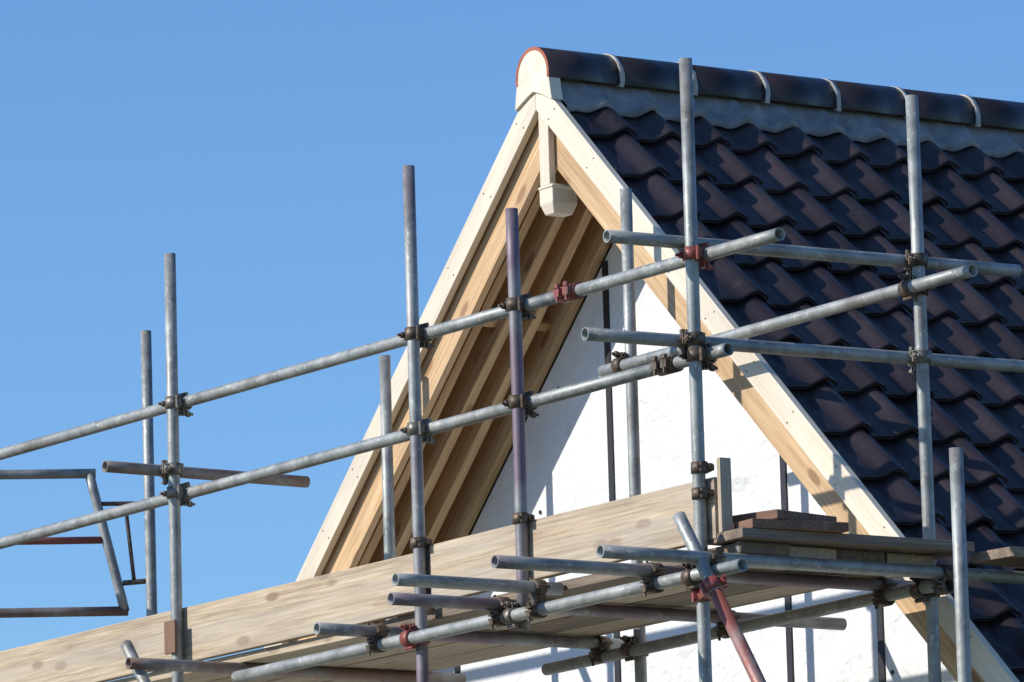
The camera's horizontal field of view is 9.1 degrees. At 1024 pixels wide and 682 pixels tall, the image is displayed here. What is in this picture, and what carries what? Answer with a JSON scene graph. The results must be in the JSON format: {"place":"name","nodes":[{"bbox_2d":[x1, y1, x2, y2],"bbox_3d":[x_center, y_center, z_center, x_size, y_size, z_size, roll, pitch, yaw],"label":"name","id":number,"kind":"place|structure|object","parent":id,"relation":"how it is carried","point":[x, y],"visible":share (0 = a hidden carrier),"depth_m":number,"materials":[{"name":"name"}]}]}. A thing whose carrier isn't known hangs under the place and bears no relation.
{"place":"outdoors","nodes":[
{"label":"outdoors","id":0,"kind":"place"},
{"bbox_2d":[0,0,1023,681],"label":"sky","id":1,"kind":"structure","parent":0,"point":[264,146],"materials":[{"name":"blue"}]},
{"label":"ground","id":2,"kind":"structure","parent":0,"visible":0},
{"bbox_2d":[0,57,1023,681],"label":"scaffolding","id":3,"kind":"object","parent":2,"relation":"on","point":[524,553],"visible":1,"depth_m":24.50,"materials":[{"name":"metal"}]},
{"bbox_2d":[0,469,145,617],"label":"scaffold access gate","id":4,"kind":"structure","parent":3,"relation":"attached to","point":[105,540],"depth_m":28.64,"materials":[{"name":"metal"}]},
{"bbox_2d":[733,509,848,532],"bbox_3d":[0.979,0.667,23.437,0.426,0.072,0.320,5,-12,-34],"label":"timber plank stack","id":5,"kind":"object","parent":3,"relation":"on","point":[778,519],"visible":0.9,"depth_m":23.33,"materials":[{"name":"brown wood"}]},
{"bbox_2d":[431,243,956,681],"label":"gable wall","id":6,"kind":"structure","parent":2,"relation":"on","point":[566,457],"depth_m":26.56,"materials":[{"name":"white paint"}]},
{"bbox_2d":[454,666,459,673],"bbox_3d":[-0.174,3.492,27.366,0.007,5.102,0.036,5,-12,-34],"label":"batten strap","id":7,"kind":"object","parent":6,"relation":"attached to","point":[456,669],"visible":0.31,"depth_m":27.71,"materials":[{"name":"grey metal"}]},
{"bbox_2d":[397,215,610,617],"bbox_3d":[-0.424,1.162,27.994,0.045,0.170,5.103,5,-55,-34],"label":"wall rafter","id":8,"kind":"object","parent":6,"relation":"attached to","point":[497,442],"depth_m":27.35,"materials":[{"name":"brown wood"}]},
{"bbox_2d":[602,260,620,681],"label":"batten strap","id":9,"kind":"object","parent":6,"relation":"attached to","point":[610,442],"visible":0.57,"depth_m":26.89,"materials":[{"name":"grey metal"}]},
{"bbox_2d":[779,454,793,681],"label":"batten strap","id":10,"kind":"object","parent":6,"relation":"attached to","point":[788,606],"visible":0.41,"depth_m":25.75,"materials":[{"name":"grey metal"}]},
{"bbox_2d":[560,100,1023,681],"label":"pantile roof slope","id":11,"kind":"structure","parent":6,"relation":"on","point":[836,190],"depth_m":26.03,"materials":[{"name":"black ceramic"}]},
{"bbox_2d":[554,133,984,681],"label":"bargeboard","id":12,"kind":"object","parent":11,"relation":"attached to","point":[786,446],"visible":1,"depth_m":25.21,"materials":[{"name":"brown wood"}]},
{"bbox_2d":[536,93,1018,681],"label":"bargeboard cap","id":13,"kind":"object","parent":11,"relation":"attached to","point":[842,479],"visible":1,"depth_m":25.04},
{"bbox_2d":[538,113,555,186],"bbox_3d":[0.143,-0.798,26.523,0.032,0.333,0.070,5,-12,-34],"label":"finial post","id":14,"kind":"object","parent":13,"relation":"attached to","point":[547,154],"visible":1,"depth_m":26.50,"materials":[{"name":"beige wood"}]},
{"bbox_2d":[538,183,576,216],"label":"finial block","id":15,"kind":"structure","parent":14,"relation":"attached to","point":[558,200],"depth_m":26.48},
{"bbox_2d":[548,108,970,637],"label":"bargeboard nails","id":16,"kind":"object","parent":13,"relation":"attached to","point":[753,362],"visible":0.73,"depth_m":25.16,"materials":[{"name":"metal"}]},
{"bbox_2d":[560,78,1023,157],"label":"ridge roll flashing","id":17,"kind":"object","parent":11,"relation":"on","point":[733,112],"visible":0.95,"depth_m":27.14,"materials":[{"name":"grey metal"}]},
{"bbox_2d":[516,47,619,87],"bbox_3d":[0.231,-1.125,26.681,0.360,0.147,0.244,5,-12,-34],"label":"ridge tile","id":18,"kind":"object","parent":17,"relation":"on","point":[582,66],"visible":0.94,"depth_m":26.59,"materials":[{"name":"black ceramic"}]},
{"bbox_2d":[515,50,562,110],"bbox_3d":[0.108,-1.082,26.590,0.058,0.229,0.269,5,-12,-34],"label":"ridge end infill","id":19,"kind":"object","parent":18,"relation":"attached to","point":[532,77],"visible":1,"depth_m":26.56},
{"bbox_2d":[604,53,624,86],"bbox_3d":[0.386,-1.110,26.784,0.029,0.162,0.251,5,-12,-34],"label":"ridge joint","id":20,"kind":"object","parent":17,"relation":"on","point":[621,71],"visible":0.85,"depth_m":26.68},
{"bbox_2d":[616,56,679,90],"bbox_3d":[0.539,-1.100,26.887,0.360,0.147,0.244,5,-12,-34],"label":"ridge tile","id":21,"kind":"object","parent":17,"relation":"on","point":[648,73],"visible":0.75,"depth_m":26.78,"materials":[{"name":"black ceramic"}]},
{"bbox_2d":[675,62,697,94],"bbox_3d":[0.695,-1.084,26.990,0.029,0.162,0.251,5,-12,-34],"label":"ridge joint","id":22,"kind":"object","parent":17,"relation":"on","point":[695,87],"visible":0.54,"depth_m":26.88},
{"bbox_2d":[692,65,765,100],"bbox_3d":[0.849,-1.073,27.093,0.360,0.147,0.244,5,-12,-34],"label":"ridge tile","id":23,"kind":"object","parent":17,"relation":"on","point":[725,82],"visible":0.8,"depth_m":27.00,"materials":[{"name":"black ceramic"}]},
{"bbox_2d":[761,72,836,107],"bbox_3d":[1.157,-1.051,27.299,0.360,0.147,0.244,5,-12,-34],"label":"ridge tile","id":24,"kind":"object","parent":17,"relation":"on","point":[802,90],"visible":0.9,"depth_m":27.21,"materials":[{"name":"black ceramic"}]},
{"bbox_2d":[821,78,841,110],"bbox_3d":[1.312,-1.032,27.401,0.029,0.162,0.251,5,-12,-34],"label":"ridge joint","id":25,"kind":"object","parent":17,"relation":"on","point":[837,92],"visible":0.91,"depth_m":27.30,"materials":[{"name":"grey metal"}]},
{"bbox_2d":[890,86,906,118],"bbox_3d":[1.621,-1.006,27.607,0.029,0.162,0.251,5,-12,-34],"label":"ridge joint","id":26,"kind":"object","parent":17,"relation":"on","point":[903,91],"visible":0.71,"depth_m":27.54,"materials":[{"name":"grey metal"}]},
{"bbox_2d":[903,89,975,123],"bbox_3d":[1.775,-0.996,27.710,0.360,0.147,0.244,5,-12,-34],"label":"ridge tile","id":27,"kind":"object","parent":17,"relation":"on","point":[946,107],"visible":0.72,"depth_m":27.63,"materials":[{"name":"black ceramic"}]},
{"bbox_2d":[959,94,980,126],"bbox_3d":[1.930,-0.980,27.812,0.029,0.162,0.251,5,-12,-34],"label":"ridge joint","id":28,"kind":"object","parent":27,"relation":"attached to","point":[977,111],"visible":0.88,"depth_m":27.71,"materials":[{"name":"grey metal"}]},
{"bbox_2d":[876,606,885,681],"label":"batten strap","id":29,"kind":"object","parent":6,"relation":"attached to","point":[880,644],"visible":0.23,"depth_m":25.23,"materials":[{"name":"grey metal"}]},
{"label":"pantile roof slope","id":30,"kind":"object","parent":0,"visible":0},
{"bbox_2d":[264,92,537,647],"bbox_3d":[-0.869,1.004,27.794,0.033,0.104,5.204,5,-55,-34],"label":"bargeboard cap","id":31,"kind":"object","parent":30,"relation":"attached to","point":[448,282],"visible":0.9,"depth_m":27.07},
{"bbox_2d":[289,120,539,642],"bbox_3d":[-0.801,1.073,27.769,0.033,0.205,5.170,5,-55,-34],"label":"bargeboard","id":32,"kind":"object","parent":30,"relation":"attached to","point":[489,255],"visible":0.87,"depth_m":27.07,"materials":[{"name":"brown wood"}]},
{"bbox_2d":[432,243,612,609],"bbox_3d":[2.906,1.379,30.295,8.950,0.017,5.123,5,-55,-34],"label":"roof underlay board","id":33,"kind":"object","parent":30,"relation":"on","point":[545,379],"visible":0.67,"depth_m":27.56,"materials":[{"name":"brown wood"}]},
{"bbox_2d":[357,167,556,566],"bbox_3d":[-0.753,1.119,27.802,0.043,0.115,5.103,5,-55,-34],"label":"rafter","id":34,"kind":"object","parent":33,"relation":"attached to","point":[462,356],"visible":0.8,"depth_m":27.13,"materials":[{"name":"brown wood"}]},
{"bbox_2d":[364,170,568,624],"bbox_3d":[-0.646,1.135,27.861,0.045,0.140,5.103,5,-55,-34],"label":"ladder rafter","id":35,"kind":"object","parent":33,"relation":"attached to","point":[490,341],"visible":0.36,"depth_m":27.23,"materials":[{"name":"brown wood"}]},
{"bbox_2d":[483,307,498,326],"bbox_3d":[-0.112,-0.108,27.104,0.077,0.100,0.045,5,-55,-34],"label":"noggin","id":36,"kind":"object","parent":35,"relation":"attached to","point":[492,324],"visible":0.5,"depth_m":27.08,"materials":[{"name":"brown wood"}]},
{"bbox_2d":[368,195,592,624],"bbox_3d":[-0.538,1.144,27.933,0.045,0.140,5.103,5,-55,-34],"label":"ladder rafter","id":37,"kind":"object","parent":33,"relation":"attached to","point":[497,383],"depth_m":27.32,"materials":[{"name":"brown wood"}]},
{"bbox_2d":[537,314,550,331],"bbox_3d":[0.101,-0.090,27.246,0.084,0.100,0.045,5,-55,-34],"label":"noggin","id":38,"kind":"object","parent":37,"relation":"attached to","point":[545,324],"visible":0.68,"depth_m":27.22,"materials":[{"name":"brown wood"}]},
{"bbox_3d":[3.786,-0.664,29.191,9.000,0.176,0.159,5,-12,-34],"label":"ridge roll flashing","id":39,"kind":"object","parent":30,"relation":"on","visible":0},
{"bbox_2d":[749,70,770,102],"bbox_3d":[1.003,-1.058,27.195,0.029,0.162,0.251,5,-12,-34],"label":"ridge joint","id":40,"kind":"object","parent":39,"relation":"on","point":[766,86],"visible":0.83,"depth_m":27.10,"materials":[{"name":"grey metal"}]},
{"bbox_2d":[831,80,905,115],"bbox_3d":[1.466,-1.024,27.505,0.360,0.147,0.244,5,-12,-34],"label":"ridge tile","id":41,"kind":"object","parent":39,"relation":"on","point":[872,98],"visible":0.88,"depth_m":27.41,"materials":[{"name":"black ceramic"}]},
{"bbox_2d":[972,97,1023,129],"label":"ridge tile","id":42,"kind":"object","parent":39,"relation":"on","point":[1001,113],"visible":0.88,"depth_m":27.80,"materials":[{"name":"black ceramic"}]}
]}

